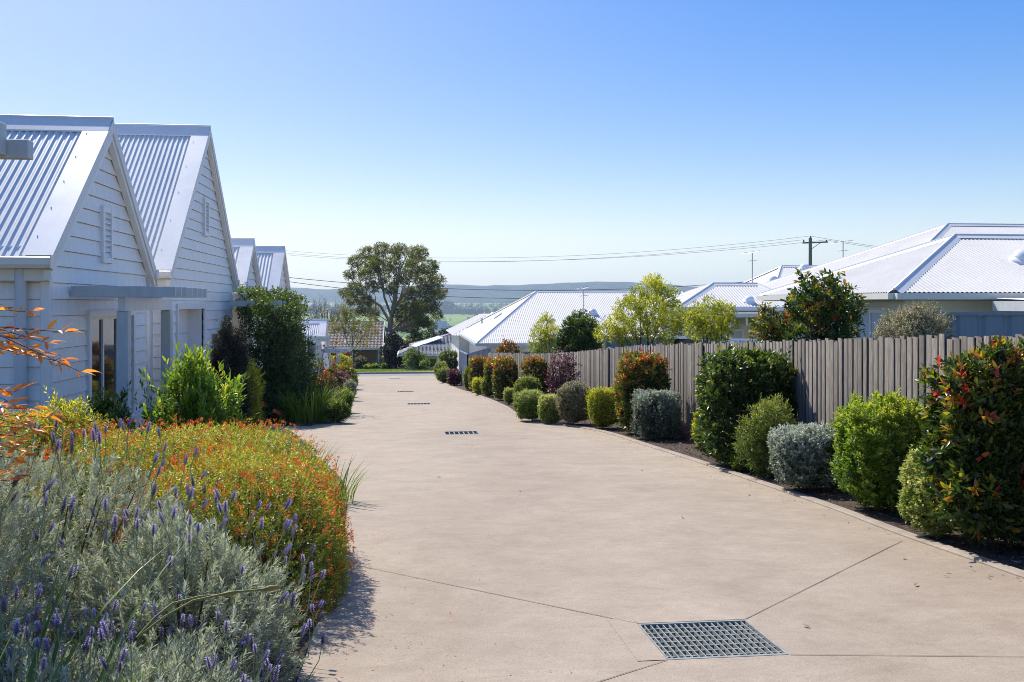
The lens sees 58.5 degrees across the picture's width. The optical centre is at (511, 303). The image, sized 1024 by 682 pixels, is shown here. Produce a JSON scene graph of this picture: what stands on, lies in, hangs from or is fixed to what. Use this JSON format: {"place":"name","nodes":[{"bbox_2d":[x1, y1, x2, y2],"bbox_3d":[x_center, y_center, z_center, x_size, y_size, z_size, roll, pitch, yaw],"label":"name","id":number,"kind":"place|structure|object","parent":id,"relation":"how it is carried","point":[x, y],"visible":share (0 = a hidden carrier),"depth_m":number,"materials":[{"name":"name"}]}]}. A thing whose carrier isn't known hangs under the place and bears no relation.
{"place":"outdoors","nodes":[
{"label":"outdoors","id":0,"kind":"place"},
{"bbox_2d":[0,451,346,681],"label":"garden bed","id":1,"kind":"object","parent":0,"point":[303,640],"visible":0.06,"depth_m":5.33,"materials":[{"name":"brown soil"}]},
{"bbox_2d":[0,304,100,480],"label":"nandina","id":2,"kind":"object","parent":1,"relation":"on","point":[39,431],"visible":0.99,"depth_m":4.02,"materials":[{"name":"orange plant"}]},
{"bbox_2d":[14,385,106,544],"bbox_3d":[-3.544,1.312,7.199,0.737,1.372,0.734,0,0,25],"label":"shrub","id":3,"kind":"object","parent":1,"relation":"on","point":[78,405],"visible":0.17,"depth_m":7.10,"materials":[{"name":"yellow plant"}]},
{"bbox_2d":[0,436,122,681],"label":"lavender bush","id":4,"kind":"object","parent":1,"relation":"on","point":[30,522],"visible":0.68,"depth_m":3.85,"materials":[{"name":"green plant"}]},
{"bbox_2d":[0,406,149,574],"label":"flowering hedge","id":5,"kind":"object","parent":1,"relation":"on","point":[21,432],"visible":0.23,"depth_m":6.84,"materials":[{"name":"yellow plant"}]},
{"bbox_2d":[0,582,193,681],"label":"lavender bush","id":6,"kind":"object","parent":1,"relation":"on","point":[20,674],"visible":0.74,"depth_m":3.30,"materials":[{"name":"green plant"}]},
{"bbox_2d":[0,473,212,681],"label":"strap leaf plant","id":7,"kind":"object","parent":1,"relation":"on","point":[44,626],"visible":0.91,"depth_m":3.22,"materials":[{"name":"green plant"}]},
{"bbox_2d":[136,585,279,638],"bbox_3d":[-1.094,1.095,3.298,0.495,0.120,0.094,0,0,-27],"label":"seed stalk","id":8,"kind":"object","parent":7,"relation":"attached to","point":[146,628],"visible":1,"depth_m":3.27,"materials":[{"name":"green plant"}]},
{"bbox_2d":[86,380,142,485],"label":"shrub","id":9,"kind":"object","parent":1,"relation":"on","point":[110,407],"visible":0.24,"depth_m":9.88,"materials":[{"name":"green plant"}]},
{"bbox_2d":[0,410,254,681],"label":"lavender bush","id":10,"kind":"object","parent":1,"relation":"on","point":[93,488],"visible":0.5,"depth_m":4.64,"materials":[{"name":"green plant"}]},
{"bbox_2d":[0,594,283,681],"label":"lavender bush","id":11,"kind":"object","parent":1,"relation":"on","point":[165,673],"visible":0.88,"depth_m":3.37,"materials":[{"name":"green plant"}]},
{"bbox_2d":[0,413,347,595],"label":"flowering hedge","id":12,"kind":"object","parent":1,"relation":"on","point":[188,439],"visible":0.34,"depth_m":6.39,"materials":[{"name":"yellow plant"}]},
{"bbox_2d":[41,476,325,681],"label":"lavender bush","id":13,"kind":"object","parent":1,"relation":"on","point":[263,609],"visible":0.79,"depth_m":4.01,"materials":[{"name":"green plant"}]},
{"bbox_2d":[116,339,259,488],"bbox_3d":[-3.307,1.222,9.370,1.320,1.734,1.180,0,0,14],"label":"shrub","id":14,"kind":"object","parent":1,"relation":"on","point":[193,386],"visible":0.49,"depth_m":9.20,"materials":[{"name":"green plant"}]},
{"bbox_2d":[104,441,355,637],"bbox_3d":[-1.703,1.381,5.748,1.422,0.970,1.950,0,0,-6],"label":"flowering hedge","id":15,"kind":"object","parent":1,"relation":"on","point":[334,530],"visible":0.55,"depth_m":5.46,"materials":[{"name":"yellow plant"}]},
{"bbox_2d":[265,450,370,503],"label":"strap leaf plant","id":16,"kind":"object","parent":1,"relation":"on","point":[347,486],"visible":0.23,"depth_m":9.30,"materials":[{"name":"plant"}]},
{"bbox_2d":[263,411,339,425],"bbox_3d":[-8.404,3.475,37.093,5.549,1.945,37.406,0,0,-6],"label":"garden bed","id":17,"kind":"object","parent":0,"point":[318,423],"visible":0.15,"depth_m":19.26,"materials":[{"name":"brown soil"}]},
{"bbox_2d":[234,285,326,425],"bbox_3d":[-5.468,1.126,21.261,2.301,3.197,4.636,0,0,-6],"label":"creeper","id":18,"kind":"object","parent":17,"relation":"on","point":[286,362],"visible":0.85,"depth_m":19.98,"materials":[{"name":"green plant"}]},
{"bbox_2d":[266,378,345,423],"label":"strap leaf plant","id":19,"kind":"object","parent":17,"relation":"on","point":[318,408],"visible":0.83,"depth_m":19.36,"materials":[{"name":"green plant"}]},
{"bbox_2d":[315,367,339,398],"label":"shrub","id":20,"kind":"object","parent":17,"relation":"on","point":[329,378],"visible":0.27,"depth_m":22.89,"materials":[{"name":"red plant"}]},
{"bbox_2d":[321,397,353,422],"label":"shrub","id":21,"kind":"object","parent":17,"relation":"on","point":[336,407],"visible":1,"depth_m":19.31,"materials":[{"name":"green plant"}]},
{"bbox_2d":[310,328,368,395],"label":"rose bush","id":22,"kind":"object","parent":17,"relation":"on","point":[333,366],"visible":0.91,"depth_m":22.17,"materials":[{"name":"green plant"}]},
{"bbox_2d":[327,370,351,392],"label":"shrub","id":23,"kind":"object","parent":17,"relation":"on","point":[345,376],"visible":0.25,"depth_m":30.61,"materials":[{"name":"purple plant"}]},
{"bbox_2d":[335,385,355,407],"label":"shrub","id":24,"kind":"object","parent":17,"relation":"on","point":[349,398],"visible":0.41,"depth_m":22.66,"materials":[{"name":"green plant"}]},
{"bbox_2d":[341,379,357,399],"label":"shrub","id":25,"kind":"object","parent":17,"relation":"on","point":[352,384],"visible":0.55,"depth_m":28.25,"materials":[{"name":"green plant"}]},
{"bbox_2d":[271,303,510,681],"bbox_3d":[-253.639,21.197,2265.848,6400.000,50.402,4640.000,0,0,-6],"label":"terrain","id":26,"kind":"structure","parent":0,"point":[457,319],"depth_m":2156.77,"materials":[{"name":"green plant"}]},
{"bbox_2d":[0,122,32,159],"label":"pergola","id":27,"kind":"object","parent":26,"relation":"on","point":[16,149],"visible":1,"depth_m":4.70,"materials":[{"name":"white paint"}]},
{"bbox_2d":[0,114,239,490],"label":"cottage","id":28,"kind":"structure","parent":26,"relation":"on","point":[95,201],"depth_m":11.98,"materials":[{"name":"paint"}]},
{"bbox_2d":[83,310,136,419],"bbox_3d":[-5.394,0.877,12.321,0.120,1.585,1.920,0,0,-6],"label":"window","id":29,"kind":"structure","parent":28,"relation":"in","point":[101,332],"depth_m":12.17,"materials":[{"name":"white paint"}]},
{"bbox_2d":[156,304,205,405],"bbox_3d":[-6.052,1.230,16.781,0.385,2.440,2.180,0,0,-6],"label":"garage door","id":30,"kind":"structure","parent":28,"relation":"in","point":[189,317],"depth_m":17.76,"materials":[{"name":"white paint"}]},
{"bbox_2d":[208,329,230,378],"bbox_3d":[-6.344,1.565,19.390,0.385,2.070,2.230,0,0,-6],"label":"garage door","id":31,"kind":"structure","parent":28,"relation":"in","point":[211,333],"depth_m":18.58,"materials":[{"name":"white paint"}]},
{"bbox_2d":[71,286,206,465],"bbox_3d":[-4.734,1.031,11.949,1.190,2.473,2.212,0,0,-6],"label":"pergola","id":32,"kind":"object","parent":26,"relation":"on","point":[136,298],"visible":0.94,"depth_m":10.95,"materials":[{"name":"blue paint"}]},
{"bbox_2d":[204,310,253,433],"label":"shrub","id":33,"kind":"object","parent":26,"relation":"on","point":[227,341],"visible":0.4,"depth_m":14.09,"materials":[{"name":"purple plant"}]},
{"bbox_2d":[235,356,266,439],"bbox_3d":[-4.338,1.617,14.965,0.682,1.546,0.769,0,0,-6],"label":"nandina","id":34,"kind":"object","parent":26,"relation":"on","point":[255,377],"visible":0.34,"depth_m":14.92,"materials":[{"name":"green plant"}]},
{"bbox_2d":[231,238,290,417],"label":"cottage","id":35,"kind":"structure","parent":26,"relation":"on","point":[263,266],"depth_m":23.74,"materials":[{"name":"paint"}]},
{"bbox_2d":[230,301,294,410],"bbox_3d":[-5.816,1.379,21.839,1.100,2.878,3.550,0,0,-6],"label":"pergola","id":36,"kind":"object","parent":26,"relation":"on","point":[241,303],"visible":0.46,"depth_m":20.07,"materials":[{"name":"white paint"}]},
{"bbox_2d":[297,319,331,381],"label":"cottage","id":37,"kind":"structure","parent":26,"relation":"on","point":[319,327],"depth_m":42.92,"materials":[{"name":"paint"}]},
{"bbox_2d":[304,336,329,375],"bbox_3d":[-8.164,2.466,37.424,1.300,2.232,1.450,0,0,-6],"label":"pergola","id":38,"kind":"object","parent":26,"relation":"on","point":[320,340],"visible":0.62,"depth_m":36.79,"materials":[{"name":"white paint"}]},
{"bbox_2d":[308,296,342,320],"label":"bare tree","id":39,"kind":"object","parent":26,"relation":"on","point":[321,310],"visible":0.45,"depth_m":91.49,"materials":[{"name":"plant"}]},
{"bbox_2d":[309,347,351,365],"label":"pergola","id":40,"kind":"object","parent":26,"relation":"on","point":[336,349],"visible":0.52,"depth_m":41.68,"materials":[{"name":"white paint"}]},
{"bbox_2d":[328,304,380,357],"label":"tree","id":41,"kind":"object","parent":26,"relation":"on","point":[353,323],"visible":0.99,"depth_m":75.74,"materials":[{"name":"green plant"}]},
{"bbox_2d":[327,321,385,368],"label":"house","id":42,"kind":"structure","parent":26,"relation":"on","point":[371,352],"depth_m":81.46,"materials":[{"name":"grey concrete"}]},
{"bbox_2d":[353,354,368,367],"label":"shrub","id":43,"kind":"object","parent":26,"relation":"on","point":[362,362],"visible":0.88,"depth_m":78.79,"materials":[{"name":"green plant"}]},
{"bbox_2d":[338,242,447,359],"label":"gum tree","id":44,"kind":"object","parent":26,"relation":"on","point":[416,318],"visible":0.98,"depth_m":91.85,"materials":[{"name":"green plant"}]},
{"bbox_2d":[378,331,410,368],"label":"tree","id":45,"kind":"object","parent":26,"relation":"on","point":[390,348],"visible":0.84,"depth_m":77.88,"materials":[{"name":"green plant"}]},
{"bbox_2d":[302,300,507,325],"bbox_3d":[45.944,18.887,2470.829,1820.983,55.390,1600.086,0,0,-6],"label":"valley trees","id":46,"kind":"object","parent":26,"relation":"on","point":[448,307],"visible":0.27,"depth_m":2380.95,"materials":[{"name":"green plant"}]},
{"bbox_2d":[401,347,429,369],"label":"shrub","id":47,"kind":"object","parent":26,"relation":"on","point":[416,358],"visible":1,"depth_m":70.17,"materials":[{"name":"green plant"}]},
{"bbox_2d":[397,333,450,369],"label":"house","id":48,"kind":"structure","parent":26,"relation":"on","point":[432,348],"depth_m":73.50,"materials":[{"name":"white metal"}]},
{"bbox_2d":[438,349,458,368],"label":"shrub","id":49,"kind":"object","parent":26,"relation":"on","point":[453,356],"visible":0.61,"depth_m":55.01,"materials":[{"name":"green plant"}]},
{"bbox_2d":[459,347,490,387],"bbox_3d":[-1.890,2.716,38.414,0.666,2.024,6.275,0,0,-14],"label":"steel fence","id":50,"kind":"object","parent":26,"relation":"on","point":[463,360],"visible":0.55,"depth_m":37.41,"materials":[{"name":"metal"}]},
{"bbox_2d":[293,282,685,298],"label":"power line","id":51,"kind":"object","parent":26,"relation":"on","point":[412,294],"visible":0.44,"depth_m":66.29,"materials":[{"name":"metal"}]},
{"bbox_2d":[496,335,522,353],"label":"shrub","id":52,"kind":"object","parent":26,"relation":"on","point":[502,348],"visible":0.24,"depth_m":36.87,"materials":[{"name":"red plant"}]},
{"bbox_2d":[527,311,560,353],"bbox_3d":[1.063,1.769,30.081,1.307,3.090,1.588,0,0,-6],"label":"tree","id":53,"kind":"object","parent":26,"relation":"on","point":[548,340],"visible":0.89,"depth_m":29.95,"materials":[{"name":"green plant"}]},
{"bbox_2d":[446,291,682,368],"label":"house","id":54,"kind":"structure","parent":26,"relation":"on","point":[515,321],"depth_m":46.80,"materials":[{"name":"white metal"}]},
{"bbox_2d":[551,308,604,352],"bbox_3d":[2.018,1.665,28.087,1.691,3.081,1.447,0,0,15],"label":"tree","id":55,"kind":"object","parent":26,"relation":"on","point":[576,332],"visible":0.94,"depth_m":27.87,"materials":[{"name":"green plant"}]},
{"bbox_2d":[605,336,673,349],"bbox_3d":[4.232,1.898,23.768,0.084,1.974,5.161,0,0,-39],"label":"steel fence","id":56,"kind":"object","parent":26,"relation":"on","point":[612,345],"visible":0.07,"depth_m":25.06,"materials":[{"name":"metal"}]},
{"bbox_2d":[591,271,691,346],"bbox_3d":[3.254,1.044,22.005,2.564,3.687,2.257,0,0,-6],"label":"tree","id":57,"kind":"object","parent":26,"relation":"on","point":[620,333],"visible":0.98,"depth_m":22.05,"materials":[{"name":"green plant"}]},
{"bbox_2d":[681,293,741,343],"bbox_3d":[3.984,1.220,18.064,1.154,2.915,1.344,0,0,-6],"label":"tree","id":58,"kind":"object","parent":26,"relation":"on","point":[718,327],"visible":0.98,"depth_m":18.12,"materials":[{"name":"green plant"}]},
{"bbox_2d":[672,339,756,344],"bbox_3d":[4.800,1.724,20.048,1.800,1.870,4.580,0,0,-6],"label":"parked car","id":59,"kind":"object","parent":26,"relation":"on","point":[685,341],"visible":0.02,"depth_m":20.43,"materials":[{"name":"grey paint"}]},
{"bbox_2d":[647,282,788,338],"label":"garage","id":60,"kind":"structure","parent":26,"relation":"on","point":[742,296],"depth_m":28.73,"materials":[{"name":"white metal"}]},
{"bbox_2d":[488,334,1023,478],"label":"paling fence","id":61,"kind":"object","parent":26,"relation":"on","point":[831,376],"visible":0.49,"depth_m":10.89,"materials":[{"name":"grey wood"}]},
{"bbox_2d":[746,301,793,342],"bbox_3d":[3.742,1.195,13.311,0.769,2.490,0.807,0,0,30],"label":"tree","id":62,"kind":"object","parent":26,"relation":"on","point":[767,328],"visible":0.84,"depth_m":13.21,"materials":[{"name":"green plant"}]},
{"bbox_2d":[744,263,817,283],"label":"house","id":63,"kind":"structure","parent":26,"relation":"on","point":[776,273],"depth_m":44.75,"materials":[{"name":"white metal"}]},
{"bbox_2d":[802,236,827,264],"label":"power pole","id":64,"kind":"object","parent":26,"relation":"on","point":[810,242],"visible":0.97,"depth_m":79.89,"materials":[{"name":"wood"}]},
{"bbox_2d":[780,267,867,341],"bbox_3d":[4.441,0.949,13.052,1.323,2.935,1.126,0,0,7],"label":"tree","id":65,"kind":"object","parent":26,"relation":"on","point":[817,297],"visible":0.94,"depth_m":12.83,"materials":[{"name":"green plant"}]},
{"bbox_2d":[749,223,1023,306],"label":"house","id":66,"kind":"structure","parent":26,"relation":"on","point":[940,231],"depth_m":32.14,"materials":[{"name":"white metal"}]},
{"bbox_2d":[757,234,1023,339],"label":"house","id":67,"kind":"structure","parent":26,"relation":"on","point":[968,273],"depth_m":17.68,"materials":[{"name":"white metal"}]},
{"bbox_2d":[856,309,886,338],"bbox_3d":[6.991,0.735,17.838,0.060,1.230,1.100,0,0,-6],"label":"window","id":68,"kind":"structure","parent":67,"relation":"in","point":[871,316],"depth_m":17.82,"materials":[{"name":"glass"}]},
{"bbox_2d":[867,298,958,339],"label":"shrub","id":69,"kind":"object","parent":26,"relation":"on","point":[916,320],"visible":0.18,"depth_m":11.51,"materials":[{"name":"green plant"}]},
{"bbox_2d":[893,312,1023,337],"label":"steel fence","id":70,"kind":"object","parent":26,"relation":"on","point":[973,324],"visible":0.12,"depth_m":13.25,"materials":[{"name":"grey metal"}]},
{"bbox_2d":[354,369,433,371],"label":"grass","id":71,"kind":"structure","parent":0,"point":[393,370],"depth_m":67.16,"materials":[{"name":"green plant"}]},
{"bbox_2d":[357,373,434,376],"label":"street","id":72,"kind":"structure","parent":0,"point":[425,374],"depth_m":60.11,"materials":[{"name":"asphalt"}]},
{"bbox_2d":[356,371,433,373],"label":"kerb","id":73,"kind":"structure","parent":72,"relation":"on","point":[424,372],"depth_m":62.71,"materials":[{"name":"concrete"}]},
{"bbox_2d":[291,281,697,302],"bbox_3d":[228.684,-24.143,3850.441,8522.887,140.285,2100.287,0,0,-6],"label":"hills","id":74,"kind":"structure","parent":0,"point":[488,294],"depth_m":3680.44,"materials":[{"name":"green plant"}]},
{"bbox_2d":[289,277,706,290],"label":"power line","id":75,"kind":"object","parent":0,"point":[483,289],"visible":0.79,"depth_m":65.99,"materials":[{"name":"metal"}]},
{"bbox_2d":[0,0,1023,288],"label":"sky","id":76,"kind":"structure","parent":0,"point":[480,134],"materials":[{"name":"blue"}]},
{"bbox_2d":[253,376,1023,681],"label":"driveway","id":77,"kind":"structure","parent":0,"point":[574,519],"depth_m":6.28,"materials":[{"name":"concrete"}]},
{"bbox_2d":[638,619,788,659],"bbox_3d":[1.037,1.914,4.813,0.620,0.338,0.600,0,0,-6],"label":"drain grate","id":78,"kind":"object","parent":77,"relation":"in","point":[705,639],"visible":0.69,"depth_m":4.82,"materials":[{"name":"metal"}]},
{"bbox_2d":[443,382,1023,578],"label":"kerb","id":79,"kind":"structure","parent":77,"relation":"on","point":[954,550],"depth_m":8.48,"materials":[{"name":"concrete"}]},
{"bbox_2d":[446,382,1023,569],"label":"garden bed","id":80,"kind":"object","parent":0,"point":[980,550],"visible":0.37,"depth_m":8.98,"materials":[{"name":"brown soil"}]},
{"bbox_2d":[435,365,448,382],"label":"shrub","id":81,"kind":"object","parent":80,"relation":"on","point":[441,375],"visible":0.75,"depth_m":43.39,"materials":[{"name":"green plant"}]},
{"bbox_2d":[446,368,461,384],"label":"shrub","id":82,"kind":"object","parent":80,"relation":"on","point":[453,377],"visible":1,"depth_m":39.87,"materials":[{"name":"purple plant"}]},
{"bbox_2d":[470,376,481,394],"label":"shrub","id":83,"kind":"object","parent":80,"relation":"on","point":[476,383],"visible":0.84,"depth_m":31.24,"materials":[{"name":"yellow plant"}]},
{"bbox_2d":[467,355,486,392],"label":"shrub","id":84,"kind":"object","parent":80,"relation":"on","point":[474,365],"visible":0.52,"depth_m":32.85,"materials":[{"name":"green plant"}]},
{"bbox_2d":[479,376,492,395],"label":"shrub","id":85,"kind":"object","parent":80,"relation":"on","point":[485,385],"visible":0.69,"depth_m":29.82,"materials":[{"name":"green plant"}]},
{"bbox_2d":[483,356,500,394],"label":"shrub","id":86,"kind":"object","parent":80,"relation":"on","point":[488,370],"visible":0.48,"depth_m":29.90,"materials":[{"name":"green plant"}]},
{"bbox_2d":[490,354,519,398],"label":"shrub","id":87,"kind":"object","parent":80,"relation":"on","point":[507,365],"visible":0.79,"depth_m":27.69,"materials":[{"name":"green plant"}]},
{"bbox_2d":[503,387,513,403],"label":"shrub","id":88,"kind":"object","parent":80,"relation":"on","point":[508,395],"visible":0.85,"depth_m":25.61,"materials":[{"name":"green plant"}]},
{"bbox_2d":[511,374,542,397],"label":"shrub","id":89,"kind":"object","parent":80,"relation":"on","point":[527,382],"visible":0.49,"depth_m":23.83,"materials":[{"name":"green plant"}]},
{"bbox_2d":[512,388,544,419],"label":"shrub","id":90,"kind":"object","parent":80,"relation":"on","point":[525,403],"visible":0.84,"depth_m":19.52,"materials":[{"name":"green plant"}]},
{"bbox_2d":[519,355,547,393],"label":"shrub","id":91,"kind":"object","parent":80,"relation":"on","point":[535,363],"visible":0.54,"depth_m":26.88,"materials":[{"name":"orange plant"}]},
{"bbox_2d":[537,393,561,422],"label":"shrub","id":92,"kind":"object","parent":80,"relation":"on","point":[547,411],"visible":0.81,"depth_m":18.91,"materials":[{"name":"green plant"}]},
{"bbox_2d":[543,345,581,394],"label":"shrub","id":93,"kind":"object","parent":80,"relation":"on","point":[560,380],"visible":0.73,"depth_m":22.87,"materials":[{"name":"purple plant"}]},
{"bbox_2d":[554,380,593,423],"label":"shrub","id":94,"kind":"object","parent":80,"relation":"on","point":[570,397],"visible":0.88,"depth_m":18.40,"materials":[{"name":"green plant"}]},
{"bbox_2d":[584,386,618,426],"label":"shrub","id":95,"kind":"object","parent":80,"relation":"on","point":[601,413],"visible":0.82,"depth_m":17.43,"materials":[{"name":"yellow plant"}]},
{"bbox_2d":[609,348,671,430],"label":"shrub","id":96,"kind":"object","parent":80,"relation":"on","point":[624,385],"visible":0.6,"depth_m":16.21,"materials":[{"name":"green plant"}]},
{"bbox_2d":[629,388,683,438],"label":"shrub","id":97,"kind":"object","parent":80,"relation":"on","point":[669,419],"visible":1,"depth_m":15.20,"materials":[{"name":"green plant"}]},
{"bbox_2d":[676,422,690,439],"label":"shrub","id":98,"kind":"object","parent":80,"relation":"on","point":[685,430],"visible":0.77,"depth_m":15.26,"materials":[{"name":"purple plant"}]},
{"bbox_2d":[690,408,705,451],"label":"shrub","id":99,"kind":"object","parent":80,"relation":"on","point":[695,420],"visible":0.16,"depth_m":13.24,"materials":[{"name":"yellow plant"}]},
{"bbox_2d":[728,451,747,470],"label":"shrub","id":100,"kind":"object","parent":80,"relation":"on","point":[738,467],"visible":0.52,"depth_m":11.31,"materials":[{"name":"green plant"}]},
{"bbox_2d":[692,343,798,465],"bbox_3d":[3.037,1.330,11.888,1.344,1.653,1.042,0,0,-6],"label":"shrub","id":101,"kind":"object","parent":80,"relation":"on","point":[713,389],"visible":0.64,"depth_m":11.61,"materials":[{"name":"green plant"}]},
{"bbox_2d":[732,429,767,472],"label":"shrub","id":102,"kind":"object","parent":80,"relation":"on","point":[740,458],"visible":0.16,"depth_m":11.06,"materials":[{"name":"green plant"}]},
{"bbox_2d":[724,392,801,477],"bbox_3d":[3.025,1.587,10.816,0.988,1.098,0.686,0,0,20],"label":"shrub","id":103,"kind":"object","parent":80,"relation":"on","point":[759,432],"visible":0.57,"depth_m":10.72,"materials":[{"name":"green plant"}]},
{"bbox_2d":[766,420,840,490],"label":"shrub","id":104,"kind":"object","parent":80,"relation":"on","point":[792,461],"visible":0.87,"depth_m":9.54,"materials":[{"name":"grey plant"}]},
{"bbox_2d":[815,418,842,492],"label":"shrub","id":105,"kind":"object","parent":80,"relation":"on","point":[829,448],"visible":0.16,"depth_m":9.61,"materials":[{"name":"green plant"}]},
{"bbox_2d":[828,386,933,515],"bbox_3d":[3.461,1.354,8.508,1.037,1.208,0.974,0,0,-6],"label":"shrub","id":106,"kind":"object","parent":80,"relation":"on","point":[854,461],"visible":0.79,"depth_m":8.27,"materials":[{"name":"green plant"}]},
{"bbox_2d":[895,444,956,538],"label":"shrub","id":107,"kind":"object","parent":80,"relation":"on","point":[913,497],"visible":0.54,"depth_m":7.25,"materials":[{"name":"green plant"}]},
{"bbox_2d":[913,335,1023,547],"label":"shrub","id":108,"kind":"object","parent":80,"relation":"on","point":[972,447],"visible":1,"depth_m":6.63,"materials":[{"name":"green plant"}]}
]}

